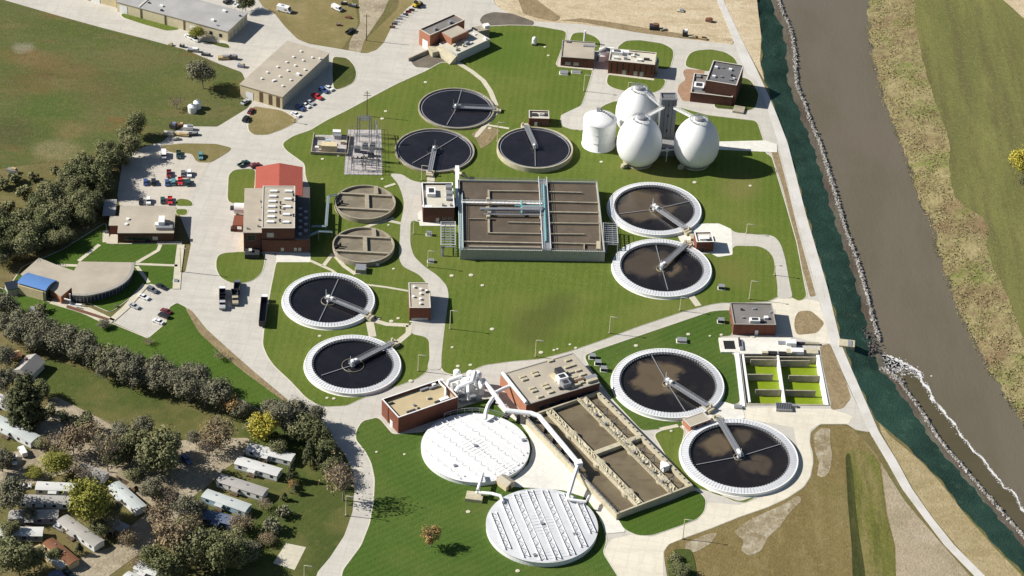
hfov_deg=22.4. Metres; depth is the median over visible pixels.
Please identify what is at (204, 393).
tree
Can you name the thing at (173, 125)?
equipment
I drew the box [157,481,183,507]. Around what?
tree
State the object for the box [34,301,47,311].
shrub
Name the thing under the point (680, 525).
kerb
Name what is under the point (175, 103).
tree
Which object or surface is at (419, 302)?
pump house
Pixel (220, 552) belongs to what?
tree
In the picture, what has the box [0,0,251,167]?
field
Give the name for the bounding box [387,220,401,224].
footpath
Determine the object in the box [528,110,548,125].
brick hut
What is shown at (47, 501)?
mobile home
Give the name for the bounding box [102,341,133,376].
tree
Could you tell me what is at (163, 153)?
van
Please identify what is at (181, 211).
lawn
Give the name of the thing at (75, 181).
tree
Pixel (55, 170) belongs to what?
shrub
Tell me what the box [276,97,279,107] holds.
door
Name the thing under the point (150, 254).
footpath
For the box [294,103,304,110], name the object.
parked car
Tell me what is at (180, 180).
pickup truck
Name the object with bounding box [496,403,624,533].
tank apron
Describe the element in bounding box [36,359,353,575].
park lawn
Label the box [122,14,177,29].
lawn
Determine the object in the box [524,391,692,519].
angled basin
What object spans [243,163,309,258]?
process building
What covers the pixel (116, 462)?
tree
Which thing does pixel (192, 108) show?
field tank
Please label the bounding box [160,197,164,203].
parked car
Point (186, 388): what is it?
tree
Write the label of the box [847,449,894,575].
green strip
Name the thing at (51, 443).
tree
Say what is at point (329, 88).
parked car
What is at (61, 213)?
tree
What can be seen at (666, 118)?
stair tower
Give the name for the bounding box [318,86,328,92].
parked car
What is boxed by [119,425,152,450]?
tree
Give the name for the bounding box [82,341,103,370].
tree
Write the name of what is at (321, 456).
conifer tree
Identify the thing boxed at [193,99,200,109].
field tank
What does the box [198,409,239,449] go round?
tree
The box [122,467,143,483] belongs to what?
tree
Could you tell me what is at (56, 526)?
parked car
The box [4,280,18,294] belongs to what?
glass lean to
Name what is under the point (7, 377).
tree
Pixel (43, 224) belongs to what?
tree
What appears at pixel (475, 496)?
vault pipe
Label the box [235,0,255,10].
tree
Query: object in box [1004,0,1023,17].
bare ground patch
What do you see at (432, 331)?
service road
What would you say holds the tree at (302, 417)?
on the park lawn at (315, 522)
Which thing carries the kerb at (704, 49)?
on the ground at (10, 268)
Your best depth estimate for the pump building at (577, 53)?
1159.98 m
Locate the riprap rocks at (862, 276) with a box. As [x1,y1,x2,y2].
[776,0,1023,538]
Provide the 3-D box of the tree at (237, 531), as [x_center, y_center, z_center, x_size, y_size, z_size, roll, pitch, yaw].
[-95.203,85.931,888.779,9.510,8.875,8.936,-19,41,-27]
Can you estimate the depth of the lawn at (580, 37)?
1179.50 m
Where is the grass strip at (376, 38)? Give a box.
[362,0,414,52]
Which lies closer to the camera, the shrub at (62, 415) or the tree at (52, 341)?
the shrub at (62, 415)
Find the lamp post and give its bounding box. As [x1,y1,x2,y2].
[682,519,692,539]
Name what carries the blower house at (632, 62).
on the ground at (10, 268)
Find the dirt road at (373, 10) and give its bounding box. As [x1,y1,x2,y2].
[349,0,388,52]
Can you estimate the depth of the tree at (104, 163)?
1065.43 m
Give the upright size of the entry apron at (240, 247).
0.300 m
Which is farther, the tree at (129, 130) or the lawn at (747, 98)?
the lawn at (747, 98)
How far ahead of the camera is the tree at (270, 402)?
941.90 m
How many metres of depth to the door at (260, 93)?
1121.63 m
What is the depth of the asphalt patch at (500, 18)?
1190.30 m
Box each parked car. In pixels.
[53,523,63,531]
[62,569,74,575]
[128,302,139,309]
[138,293,149,299]
[143,178,147,185]
[146,196,150,204]
[146,285,158,293]
[151,178,155,185]
[152,318,163,324]
[155,283,167,289]
[157,312,169,318]
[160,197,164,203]
[160,308,171,314]
[171,178,175,185]
[181,454,191,464]
[186,179,190,185]
[187,169,191,177]
[190,36,199,41]
[198,151,202,159]
[240,98,249,104]
[242,115,249,121]
[247,108,254,113]
[249,162,260,168]
[290,111,300,116]
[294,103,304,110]
[300,102,310,107]
[305,99,314,105]
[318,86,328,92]
[324,85,333,90]
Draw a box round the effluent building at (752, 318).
[729,302,775,334]
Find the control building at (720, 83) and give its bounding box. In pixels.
[690,60,744,113]
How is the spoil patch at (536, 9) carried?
on the bare soil
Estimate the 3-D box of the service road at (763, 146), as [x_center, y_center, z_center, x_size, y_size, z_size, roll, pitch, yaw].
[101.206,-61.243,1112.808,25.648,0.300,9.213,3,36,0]
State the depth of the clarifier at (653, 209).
1068.12 m
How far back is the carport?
1048.87 m
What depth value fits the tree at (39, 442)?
926.38 m
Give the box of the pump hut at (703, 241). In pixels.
[687,231,713,251]
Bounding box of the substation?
[344,115,381,174]
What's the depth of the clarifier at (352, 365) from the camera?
975.01 m
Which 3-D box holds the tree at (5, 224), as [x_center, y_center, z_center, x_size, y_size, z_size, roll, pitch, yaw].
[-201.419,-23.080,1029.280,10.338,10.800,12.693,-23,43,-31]
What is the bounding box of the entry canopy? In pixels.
[64,293,81,306]
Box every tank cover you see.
[421,413,529,485]
[486,488,597,566]
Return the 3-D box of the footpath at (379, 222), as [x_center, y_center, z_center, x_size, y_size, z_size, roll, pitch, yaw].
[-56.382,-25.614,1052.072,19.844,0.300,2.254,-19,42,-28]
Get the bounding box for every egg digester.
[615,83,658,127]
[617,112,661,169]
[674,114,718,170]
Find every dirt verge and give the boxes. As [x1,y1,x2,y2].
[186,308,288,400]
[771,149,814,296]
[820,344,849,409]
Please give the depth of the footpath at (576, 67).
1158.47 m
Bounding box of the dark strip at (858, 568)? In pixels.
[846,454,864,575]
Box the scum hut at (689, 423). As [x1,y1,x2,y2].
[682,412,710,431]
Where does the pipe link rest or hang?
on the ground at (10, 268)
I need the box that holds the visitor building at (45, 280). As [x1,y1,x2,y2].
[17,258,134,303]
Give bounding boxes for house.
[13,354,45,380]
[408,283,430,320]
[608,48,658,77]
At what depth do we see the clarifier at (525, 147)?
1099.14 m
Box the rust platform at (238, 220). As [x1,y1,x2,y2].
[231,215,243,231]
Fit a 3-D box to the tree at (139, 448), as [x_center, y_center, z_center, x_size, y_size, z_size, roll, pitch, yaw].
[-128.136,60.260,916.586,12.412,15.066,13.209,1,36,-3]
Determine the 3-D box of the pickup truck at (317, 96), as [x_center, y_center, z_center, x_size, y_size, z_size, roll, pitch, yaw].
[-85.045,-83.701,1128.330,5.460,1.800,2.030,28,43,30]
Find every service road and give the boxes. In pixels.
[391,174,447,369]
[561,105,593,129]
[701,231,791,297]
[719,140,776,151]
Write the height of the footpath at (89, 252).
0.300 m
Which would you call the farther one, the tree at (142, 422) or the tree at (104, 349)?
the tree at (104, 349)
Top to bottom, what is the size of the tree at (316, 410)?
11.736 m
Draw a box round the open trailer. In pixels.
[259,294,267,325]
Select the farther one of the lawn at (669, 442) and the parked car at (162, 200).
the parked car at (162, 200)
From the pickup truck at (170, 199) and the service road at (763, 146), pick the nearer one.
the pickup truck at (170, 199)
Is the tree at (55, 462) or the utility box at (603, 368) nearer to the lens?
the tree at (55, 462)
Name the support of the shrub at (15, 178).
on the ground at (10, 268)
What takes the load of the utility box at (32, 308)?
on the lawn at (179, 337)
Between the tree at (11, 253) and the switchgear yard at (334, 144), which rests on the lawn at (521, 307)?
the switchgear yard at (334, 144)
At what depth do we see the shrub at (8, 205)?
1046.14 m
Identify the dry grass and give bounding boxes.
[161,143,230,162]
[260,0,357,48]
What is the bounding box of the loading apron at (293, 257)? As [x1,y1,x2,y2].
[276,253,310,261]
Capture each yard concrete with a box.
[603,407,852,575]
[767,298,829,343]
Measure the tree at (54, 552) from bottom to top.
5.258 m
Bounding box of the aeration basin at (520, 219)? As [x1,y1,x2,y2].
[458,176,604,261]
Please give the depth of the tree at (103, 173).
1056.55 m
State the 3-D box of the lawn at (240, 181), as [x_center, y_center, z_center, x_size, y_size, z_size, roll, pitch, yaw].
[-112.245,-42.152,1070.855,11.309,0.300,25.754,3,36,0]
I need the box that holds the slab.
[273,543,305,569]
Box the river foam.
[881,354,1023,511]
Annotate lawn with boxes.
[0,289,288,419]
[15,224,176,310]
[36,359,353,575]
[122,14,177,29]
[176,199,191,205]
[176,209,186,214]
[203,41,228,47]
[216,252,263,282]
[228,169,254,202]
[248,107,296,134]
[263,26,805,405]
[332,57,355,88]
[342,399,616,575]
[570,33,599,50]
[586,310,739,429]
[607,75,664,91]
[618,40,672,68]
[619,491,704,534]
[655,427,753,501]
[686,50,736,70]
[714,78,757,109]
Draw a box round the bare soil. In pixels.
[494,0,732,44]
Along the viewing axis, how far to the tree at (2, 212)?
1030.52 m
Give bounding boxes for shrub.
[0,175,11,188]
[0,200,15,212]
[7,171,23,184]
[10,363,20,376]
[14,184,31,196]
[27,171,39,180]
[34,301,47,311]
[46,402,56,415]
[49,165,60,174]
[57,409,68,421]
[68,413,77,423]
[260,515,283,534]
[274,504,291,518]
[668,551,682,561]
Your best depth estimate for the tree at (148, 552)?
875.31 m
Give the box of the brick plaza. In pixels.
[678,69,703,100]
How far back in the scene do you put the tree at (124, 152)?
1075.21 m
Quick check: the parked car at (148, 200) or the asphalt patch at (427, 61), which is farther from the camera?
the asphalt patch at (427, 61)
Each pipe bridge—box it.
[310,230,332,240]
[311,194,337,232]
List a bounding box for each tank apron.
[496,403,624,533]
[682,402,744,427]
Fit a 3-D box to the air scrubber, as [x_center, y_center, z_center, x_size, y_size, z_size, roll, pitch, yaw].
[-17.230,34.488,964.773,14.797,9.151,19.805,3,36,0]
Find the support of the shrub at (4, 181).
on the ground at (10, 268)
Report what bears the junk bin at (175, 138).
on the ground at (10, 268)
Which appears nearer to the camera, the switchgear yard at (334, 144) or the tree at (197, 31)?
the switchgear yard at (334, 144)
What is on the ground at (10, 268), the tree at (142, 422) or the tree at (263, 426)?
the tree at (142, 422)
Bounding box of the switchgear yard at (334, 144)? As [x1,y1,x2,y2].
[311,129,350,155]
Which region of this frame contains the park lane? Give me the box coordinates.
[0,397,248,575]
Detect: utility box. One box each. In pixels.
[29,306,37,313]
[354,264,366,273]
[426,231,431,236]
[427,258,433,262]
[559,70,567,74]
[571,70,580,73]
[589,353,595,359]
[594,359,601,365]
[600,365,606,372]
[676,337,686,343]
[717,317,724,323]
[718,284,724,290]
[733,404,742,409]
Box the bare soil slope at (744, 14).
[724,0,763,78]
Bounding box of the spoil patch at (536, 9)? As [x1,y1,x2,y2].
[518,0,559,20]
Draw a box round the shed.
[10,350,21,360]
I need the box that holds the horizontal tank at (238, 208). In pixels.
[230,203,243,214]
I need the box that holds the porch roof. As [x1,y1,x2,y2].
[44,557,66,570]
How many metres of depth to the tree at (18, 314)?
975.78 m
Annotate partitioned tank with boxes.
[332,227,394,266]
[334,185,395,223]
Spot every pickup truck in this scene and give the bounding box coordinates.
[12,454,17,464]
[166,169,170,177]
[168,196,172,204]
[176,150,180,158]
[178,177,182,184]
[237,160,249,166]
[311,93,322,99]
[345,27,355,33]
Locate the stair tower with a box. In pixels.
[657,92,677,155]
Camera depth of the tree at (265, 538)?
892.00 m
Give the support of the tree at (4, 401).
on the ground at (10, 268)
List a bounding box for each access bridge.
[645,91,659,106]
[647,105,664,116]
[673,106,692,116]
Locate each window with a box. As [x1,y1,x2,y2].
[73,274,132,302]
[247,235,254,240]
[411,318,427,320]
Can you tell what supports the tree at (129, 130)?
on the field at (69, 88)
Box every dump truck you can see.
[219,286,225,298]
[219,293,225,309]
[231,288,238,304]
[233,280,240,293]
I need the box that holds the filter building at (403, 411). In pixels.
[382,378,457,432]
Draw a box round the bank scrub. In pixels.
[864,1,1023,423]
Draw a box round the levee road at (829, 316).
[717,0,984,575]
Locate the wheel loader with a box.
[412,0,422,7]
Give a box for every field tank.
[188,103,196,113]
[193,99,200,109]
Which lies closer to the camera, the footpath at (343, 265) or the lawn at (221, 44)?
the footpath at (343, 265)
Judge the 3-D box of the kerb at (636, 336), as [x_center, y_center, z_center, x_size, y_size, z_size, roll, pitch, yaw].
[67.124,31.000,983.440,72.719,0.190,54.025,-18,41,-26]
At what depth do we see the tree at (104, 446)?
913.37 m
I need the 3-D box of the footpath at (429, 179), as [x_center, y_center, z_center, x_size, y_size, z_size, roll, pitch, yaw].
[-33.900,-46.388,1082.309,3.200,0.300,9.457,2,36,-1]
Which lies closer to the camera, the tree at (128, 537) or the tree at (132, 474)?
the tree at (128, 537)
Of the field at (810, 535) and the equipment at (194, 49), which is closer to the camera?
the field at (810, 535)
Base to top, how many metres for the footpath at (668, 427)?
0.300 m
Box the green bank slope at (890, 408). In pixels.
[757,0,1023,572]
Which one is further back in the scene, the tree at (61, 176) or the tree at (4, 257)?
the tree at (61, 176)
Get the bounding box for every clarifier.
[281,273,375,329]
[303,335,401,396]
[395,128,473,177]
[418,88,500,129]
[497,122,572,172]
[606,182,701,237]
[610,348,724,420]
[611,239,711,299]
[679,414,798,497]
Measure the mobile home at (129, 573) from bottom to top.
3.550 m
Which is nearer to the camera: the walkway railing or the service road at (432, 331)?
the walkway railing
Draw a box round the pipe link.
[661,148,673,161]
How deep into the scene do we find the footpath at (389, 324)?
998.35 m
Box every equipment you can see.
[7,167,17,173]
[162,130,174,136]
[169,121,177,129]
[174,132,188,136]
[183,124,192,130]
[187,47,198,52]
[188,131,197,135]
[201,52,210,56]
[218,54,228,59]
[229,54,237,59]
[348,3,356,7]
[649,23,658,29]
[705,17,712,22]
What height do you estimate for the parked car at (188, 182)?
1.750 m
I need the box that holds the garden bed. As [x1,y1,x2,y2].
[66,305,108,319]
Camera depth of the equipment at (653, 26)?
1188.14 m
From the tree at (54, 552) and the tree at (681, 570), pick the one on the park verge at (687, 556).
the tree at (681, 570)
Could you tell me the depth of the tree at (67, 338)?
966.66 m
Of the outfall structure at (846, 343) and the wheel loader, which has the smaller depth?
the outfall structure at (846, 343)
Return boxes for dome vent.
[532,36,536,45]
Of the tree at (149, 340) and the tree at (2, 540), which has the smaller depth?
the tree at (2, 540)
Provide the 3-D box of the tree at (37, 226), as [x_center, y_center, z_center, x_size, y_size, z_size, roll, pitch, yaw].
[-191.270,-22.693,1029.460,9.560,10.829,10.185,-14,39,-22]
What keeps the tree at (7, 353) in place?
on the ground at (10, 268)
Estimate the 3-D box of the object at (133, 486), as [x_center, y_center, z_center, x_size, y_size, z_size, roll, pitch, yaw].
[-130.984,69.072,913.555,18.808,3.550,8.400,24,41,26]
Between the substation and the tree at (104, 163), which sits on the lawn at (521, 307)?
the substation
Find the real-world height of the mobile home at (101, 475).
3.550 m
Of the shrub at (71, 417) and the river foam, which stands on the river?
the river foam
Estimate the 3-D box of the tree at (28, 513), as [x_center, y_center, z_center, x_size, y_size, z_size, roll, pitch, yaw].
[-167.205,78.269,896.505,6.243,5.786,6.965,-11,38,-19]
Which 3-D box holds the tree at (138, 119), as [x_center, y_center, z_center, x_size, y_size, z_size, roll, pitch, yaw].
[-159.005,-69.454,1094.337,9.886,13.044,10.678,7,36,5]
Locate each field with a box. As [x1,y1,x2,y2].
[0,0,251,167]
[664,425,895,575]
[915,0,1023,338]
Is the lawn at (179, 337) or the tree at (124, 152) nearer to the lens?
the lawn at (179, 337)
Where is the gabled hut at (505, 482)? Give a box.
[496,474,514,490]
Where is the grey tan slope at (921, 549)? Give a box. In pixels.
[865,442,969,575]
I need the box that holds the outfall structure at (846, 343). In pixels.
[839,339,854,350]
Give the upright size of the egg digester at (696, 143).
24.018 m
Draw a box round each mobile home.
[0,393,7,410]
[0,415,39,447]
[0,527,43,541]
[8,509,58,526]
[18,494,71,509]
[35,481,73,495]
[42,537,79,569]
[48,569,64,575]
[57,514,104,551]
[77,463,109,484]
[106,517,129,537]
[109,481,146,515]
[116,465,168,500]
[123,571,138,575]
[133,560,160,575]
[200,510,240,530]
[201,489,251,517]
[216,474,268,501]
[234,456,282,481]
[245,442,295,465]
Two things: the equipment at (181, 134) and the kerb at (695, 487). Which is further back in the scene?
the equipment at (181, 134)
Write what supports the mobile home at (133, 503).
on the ground at (10, 268)
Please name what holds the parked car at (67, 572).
on the park lane
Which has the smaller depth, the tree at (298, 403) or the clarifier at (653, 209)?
the tree at (298, 403)
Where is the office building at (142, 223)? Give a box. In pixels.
[109,206,175,241]
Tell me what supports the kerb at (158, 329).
on the ground at (10, 268)
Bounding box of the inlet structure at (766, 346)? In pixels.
[718,337,819,355]
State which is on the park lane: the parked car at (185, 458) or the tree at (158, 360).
the parked car at (185, 458)
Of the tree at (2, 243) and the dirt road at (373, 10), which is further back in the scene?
the dirt road at (373, 10)
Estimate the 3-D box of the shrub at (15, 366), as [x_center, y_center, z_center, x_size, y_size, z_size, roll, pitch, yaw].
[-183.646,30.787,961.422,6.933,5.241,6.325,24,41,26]
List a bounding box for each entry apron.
[106,234,117,243]
[236,234,244,251]
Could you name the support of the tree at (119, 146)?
on the ground at (10, 268)
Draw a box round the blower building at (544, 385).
[500,353,600,415]
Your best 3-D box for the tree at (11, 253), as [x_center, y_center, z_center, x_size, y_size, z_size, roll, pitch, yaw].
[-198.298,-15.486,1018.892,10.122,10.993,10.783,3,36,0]
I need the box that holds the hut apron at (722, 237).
[678,223,732,256]
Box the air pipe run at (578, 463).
[481,378,590,502]
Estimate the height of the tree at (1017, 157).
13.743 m
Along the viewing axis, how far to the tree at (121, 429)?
927.57 m
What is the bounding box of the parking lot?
[117,151,209,205]
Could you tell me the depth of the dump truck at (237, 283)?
1011.43 m
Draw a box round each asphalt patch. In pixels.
[412,54,446,67]
[480,12,533,25]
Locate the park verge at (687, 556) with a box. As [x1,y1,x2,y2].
[667,549,696,575]
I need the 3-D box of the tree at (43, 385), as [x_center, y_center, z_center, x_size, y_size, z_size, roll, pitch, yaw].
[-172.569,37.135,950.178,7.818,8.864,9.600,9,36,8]
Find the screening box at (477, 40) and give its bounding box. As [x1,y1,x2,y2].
[408,23,489,64]
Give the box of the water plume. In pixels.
[892,366,1023,532]
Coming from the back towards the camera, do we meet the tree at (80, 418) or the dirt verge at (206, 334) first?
the dirt verge at (206, 334)
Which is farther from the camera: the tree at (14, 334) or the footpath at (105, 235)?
the footpath at (105, 235)
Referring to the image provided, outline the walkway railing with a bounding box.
[444,408,507,417]
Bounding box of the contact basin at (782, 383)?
[735,352,830,411]
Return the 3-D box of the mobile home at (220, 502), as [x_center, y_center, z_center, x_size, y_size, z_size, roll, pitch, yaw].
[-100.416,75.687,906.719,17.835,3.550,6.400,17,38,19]
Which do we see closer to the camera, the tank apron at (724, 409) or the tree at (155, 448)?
the tree at (155, 448)
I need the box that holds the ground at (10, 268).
[0,0,1023,575]
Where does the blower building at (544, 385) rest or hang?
on the ground at (10, 268)
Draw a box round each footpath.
[49,298,114,323]
[57,264,76,266]
[77,244,100,260]
[103,230,108,241]
[110,284,148,320]
[135,263,177,266]
[135,266,149,282]
[136,244,161,262]
[157,241,181,243]
[173,244,184,288]
[310,260,336,272]
[322,253,333,265]
[333,254,354,274]
[364,217,394,226]
[366,322,376,336]
[367,284,407,291]
[371,319,408,326]
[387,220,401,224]
[397,325,411,342]
[427,173,434,181]
[456,62,497,104]
[475,112,497,135]
[488,124,508,128]
[557,65,592,69]
[609,73,653,79]
[659,424,678,430]
[688,294,700,306]
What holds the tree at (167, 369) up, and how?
on the ground at (10, 268)
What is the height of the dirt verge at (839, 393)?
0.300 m
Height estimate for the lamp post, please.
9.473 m
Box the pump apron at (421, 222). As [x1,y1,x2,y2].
[418,210,455,225]
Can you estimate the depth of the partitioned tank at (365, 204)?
1061.43 m
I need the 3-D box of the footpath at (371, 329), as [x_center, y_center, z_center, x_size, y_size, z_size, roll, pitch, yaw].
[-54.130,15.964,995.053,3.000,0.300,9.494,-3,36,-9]
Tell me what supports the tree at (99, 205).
on the ground at (10, 268)
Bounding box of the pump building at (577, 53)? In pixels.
[560,40,596,67]
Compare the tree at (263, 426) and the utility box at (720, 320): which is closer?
the tree at (263, 426)
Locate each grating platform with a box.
[440,222,455,256]
[603,223,617,253]
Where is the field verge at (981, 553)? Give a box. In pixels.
[879,423,1020,575]
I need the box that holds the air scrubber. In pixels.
[446,369,484,403]
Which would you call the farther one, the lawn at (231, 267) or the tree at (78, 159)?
the tree at (78, 159)
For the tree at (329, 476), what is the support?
on the park lawn at (315, 522)
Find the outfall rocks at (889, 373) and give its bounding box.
[879,366,904,382]
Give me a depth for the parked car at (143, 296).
1004.26 m
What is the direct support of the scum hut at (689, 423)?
on the ground at (10, 268)
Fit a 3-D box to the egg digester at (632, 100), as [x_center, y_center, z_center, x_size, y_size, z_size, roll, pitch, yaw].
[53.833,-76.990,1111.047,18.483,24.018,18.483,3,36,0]
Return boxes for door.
[259,92,262,102]
[268,95,271,104]
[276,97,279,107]
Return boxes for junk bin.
[172,136,179,140]
[237,62,244,67]
[682,29,687,36]
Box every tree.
[0,206,6,219]
[0,215,16,238]
[0,227,5,238]
[0,237,11,252]
[0,251,10,266]
[0,290,20,314]
[0,311,11,335]
[0,344,19,367]
[0,366,17,391]
[0,389,10,409]
[0,445,15,471]
[0,474,31,512]
[0,518,20,536]
[0,532,17,553]
[0,535,38,575]
[1,237,18,258]
[2,317,28,345]
[4,306,32,331]
[4,386,33,427]
[5,209,22,221]
[5,223,21,241]
[7,208,32,229]
[8,235,35,260]
[8,369,48,431]
[15,219,41,237]
[16,227,44,251]
[16,308,48,333]
[19,326,46,352]
[21,543,48,571]
[22,204,36,220]
[22,464,42,479]
[23,506,37,521]
[25,191,52,209]
[26,221,43,236]
[28,212,51,237]
[29,315,62,346]
[32,205,55,224]
[32,376,50,396]
[33,201,51,215]
[33,435,50,448]
[34,180,61,203]
[38,447,75,477]
[40,178,61,192]
[41,229,55,247]
[42,430,68,451]
[43,326,73,354]
[44,197,71,226]
[44,546,61,560]
[47,196,73,212]
[47,228,69,247]
[50,218,69,230]
[54,179,73,194]
[56,170,73,184]
[57,326,80,354]
[57,421,89,454]
[58,191,81,214]
[58,225,77,241]
[58,321,78,332]
[59,185,77,197]
[60,162,77,182]
[62,474,119,525]
[65,173,87,188]
[65,333,98,364]
[68,150,94,176]
[71,189,99,211]
[71,458,98,481]
[72,160,96,188]
[72,326,99,345]
[72,410,94,429]
[73,204,97,225]
[73,543,83,554]
[76,184,91,192]
[77,417,104,444]
[82,159,112,188]
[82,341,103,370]
[84,428,128,471]
[85,156,102,166]
[87,516,112,537]
[88,189,104,204]
[92,196,100,212]
[92,342,119,369]
[92,430,114,454]
[93,139,113,157]
[94,176,117,195]
[94,354,114,379]
[96,157,114,175]
[96,318,110,328]
[97,147,124,168]
[98,510,121,532]
[99,438,126,466]
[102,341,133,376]
[105,499,121,516]
[107,139,124,150]
[110,419,134,438]
[116,124,138,141]
[116,358,148,388]
[117,433,140,459]
[117,528,138,547]
[118,132,142,157]
[118,147,132,166]
[119,351,147,374]
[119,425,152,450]
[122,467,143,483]
[123,111,148,134]
[126,551,146,569]
[131,414,154,431]
[133,432,160,473]
[136,543,166,568]
[137,358,153,378]
[137,423,182,477]
[138,475,167,500]
[142,351,168,379]
[143,336,154,344]
[143,366,166,393]
[144,497,176,525]
[148,548,189,575]
[151,359,183,392]
[151,511,196,552]
[151,515,173,542]
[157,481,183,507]
[163,367,194,395]
[164,426,182,453]
[170,97,183,108]
[170,375,202,402]
[170,490,202,518]
[170,526,213,568]
[172,516,197,530]
[178,360,198,372]
[183,57,218,88]
[184,361,213,383]
[184,507,204,528]
[185,430,204,444]
[187,25,206,37]
[190,521,222,545]
[192,380,212,407]
[192,434,218,454]
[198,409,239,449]
[198,499,208,512]
[198,525,241,574]
[201,375,234,409]
[214,349,225,359]
[221,393,240,414]
[221,524,245,540]
[222,532,239,542]
[222,533,252,568]
[227,511,256,533]
[230,400,251,417]
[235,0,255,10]
[242,417,253,432]
[243,539,262,561]
[245,411,278,441]
[254,496,272,509]
[257,532,276,544]
[259,396,283,420]
[266,398,300,434]
[267,438,286,453]
[280,492,289,501]
[283,461,299,481]
[284,410,312,439]
[285,393,311,415]
[288,479,297,487]
[289,483,299,493]
[292,415,326,442]
[298,402,327,421]
[301,438,317,465]
[303,421,334,447]
[314,446,327,467]
[315,435,339,456]
[318,455,340,474]
[319,450,369,500]
[323,461,347,484]
[420,524,441,546]
[666,560,692,575]
[1008,144,1023,173]
[1017,174,1023,188]
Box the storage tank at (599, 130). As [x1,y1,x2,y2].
[582,107,616,152]
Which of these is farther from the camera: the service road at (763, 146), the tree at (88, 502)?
the service road at (763, 146)
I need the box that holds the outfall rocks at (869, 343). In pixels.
[861,326,881,357]
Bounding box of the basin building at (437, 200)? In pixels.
[421,182,454,221]
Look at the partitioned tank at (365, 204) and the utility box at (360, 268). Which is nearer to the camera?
the utility box at (360, 268)
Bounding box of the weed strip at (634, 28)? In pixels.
[561,18,700,39]
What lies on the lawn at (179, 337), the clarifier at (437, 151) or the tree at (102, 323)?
the tree at (102, 323)
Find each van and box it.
[17,445,27,457]
[161,149,165,158]
[276,3,292,13]
[331,3,342,11]
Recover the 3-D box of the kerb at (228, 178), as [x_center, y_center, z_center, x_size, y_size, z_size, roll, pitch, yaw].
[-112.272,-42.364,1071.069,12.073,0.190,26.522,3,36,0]
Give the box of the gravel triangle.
[794,311,823,334]
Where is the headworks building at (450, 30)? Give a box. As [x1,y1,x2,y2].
[419,14,467,48]
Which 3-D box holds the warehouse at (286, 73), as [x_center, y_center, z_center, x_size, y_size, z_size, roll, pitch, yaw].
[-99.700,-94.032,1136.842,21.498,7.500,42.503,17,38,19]
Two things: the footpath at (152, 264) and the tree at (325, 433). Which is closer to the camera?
the tree at (325, 433)
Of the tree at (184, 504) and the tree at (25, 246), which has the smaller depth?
the tree at (184, 504)
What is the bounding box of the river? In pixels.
[781,0,1023,518]
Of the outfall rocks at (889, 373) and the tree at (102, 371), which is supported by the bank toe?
the outfall rocks at (889, 373)
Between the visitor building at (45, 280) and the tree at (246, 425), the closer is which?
the tree at (246, 425)
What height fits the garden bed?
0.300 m
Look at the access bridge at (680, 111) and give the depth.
1092.57 m
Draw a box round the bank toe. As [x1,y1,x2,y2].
[771,0,1023,546]
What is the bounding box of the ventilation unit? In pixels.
[598,47,613,61]
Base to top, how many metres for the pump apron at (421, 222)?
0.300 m
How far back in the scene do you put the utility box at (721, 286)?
1025.85 m
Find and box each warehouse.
[89,0,116,7]
[116,0,247,41]
[239,41,329,108]
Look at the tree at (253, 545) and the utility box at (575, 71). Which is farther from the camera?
the utility box at (575, 71)
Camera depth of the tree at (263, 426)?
931.05 m
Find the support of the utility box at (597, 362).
on the lawn at (700, 329)
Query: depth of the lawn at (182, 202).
1058.99 m
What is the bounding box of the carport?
[102,199,116,219]
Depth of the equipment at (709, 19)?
1196.42 m
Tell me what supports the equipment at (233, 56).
on the ground at (10, 268)
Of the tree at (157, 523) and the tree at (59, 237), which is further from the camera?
the tree at (59, 237)
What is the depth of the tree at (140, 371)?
955.79 m
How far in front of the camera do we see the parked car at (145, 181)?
1067.87 m
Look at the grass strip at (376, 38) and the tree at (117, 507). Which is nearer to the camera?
the tree at (117, 507)
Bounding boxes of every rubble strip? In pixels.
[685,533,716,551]
[735,496,800,555]
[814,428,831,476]
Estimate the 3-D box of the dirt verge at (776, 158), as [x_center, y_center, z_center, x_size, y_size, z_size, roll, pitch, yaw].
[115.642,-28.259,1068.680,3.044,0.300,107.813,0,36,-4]
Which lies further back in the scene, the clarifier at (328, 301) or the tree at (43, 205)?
the tree at (43, 205)
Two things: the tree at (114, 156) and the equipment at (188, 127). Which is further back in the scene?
the equipment at (188, 127)
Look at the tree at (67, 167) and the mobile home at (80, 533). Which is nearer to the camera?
the mobile home at (80, 533)
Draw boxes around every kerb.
[1,288,291,413]
[13,223,156,311]
[215,251,264,282]
[227,168,255,202]
[247,106,297,134]
[262,25,806,406]
[331,56,356,88]
[341,398,617,575]
[585,310,739,430]
[617,40,673,68]
[623,490,706,535]
[654,426,755,502]
[685,49,737,70]
[714,77,758,110]
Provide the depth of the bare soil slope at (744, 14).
1197.22 m
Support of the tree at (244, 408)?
on the ground at (10, 268)
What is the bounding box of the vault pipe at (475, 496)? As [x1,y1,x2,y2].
[465,472,503,502]
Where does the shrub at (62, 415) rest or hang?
on the park lane
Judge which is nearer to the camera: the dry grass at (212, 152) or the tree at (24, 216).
the tree at (24, 216)
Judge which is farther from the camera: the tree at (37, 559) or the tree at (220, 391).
the tree at (220, 391)
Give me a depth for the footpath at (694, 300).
1019.27 m
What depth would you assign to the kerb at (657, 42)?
1176.11 m
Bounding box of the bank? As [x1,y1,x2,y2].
[867,0,1023,420]
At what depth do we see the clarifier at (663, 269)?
1034.56 m

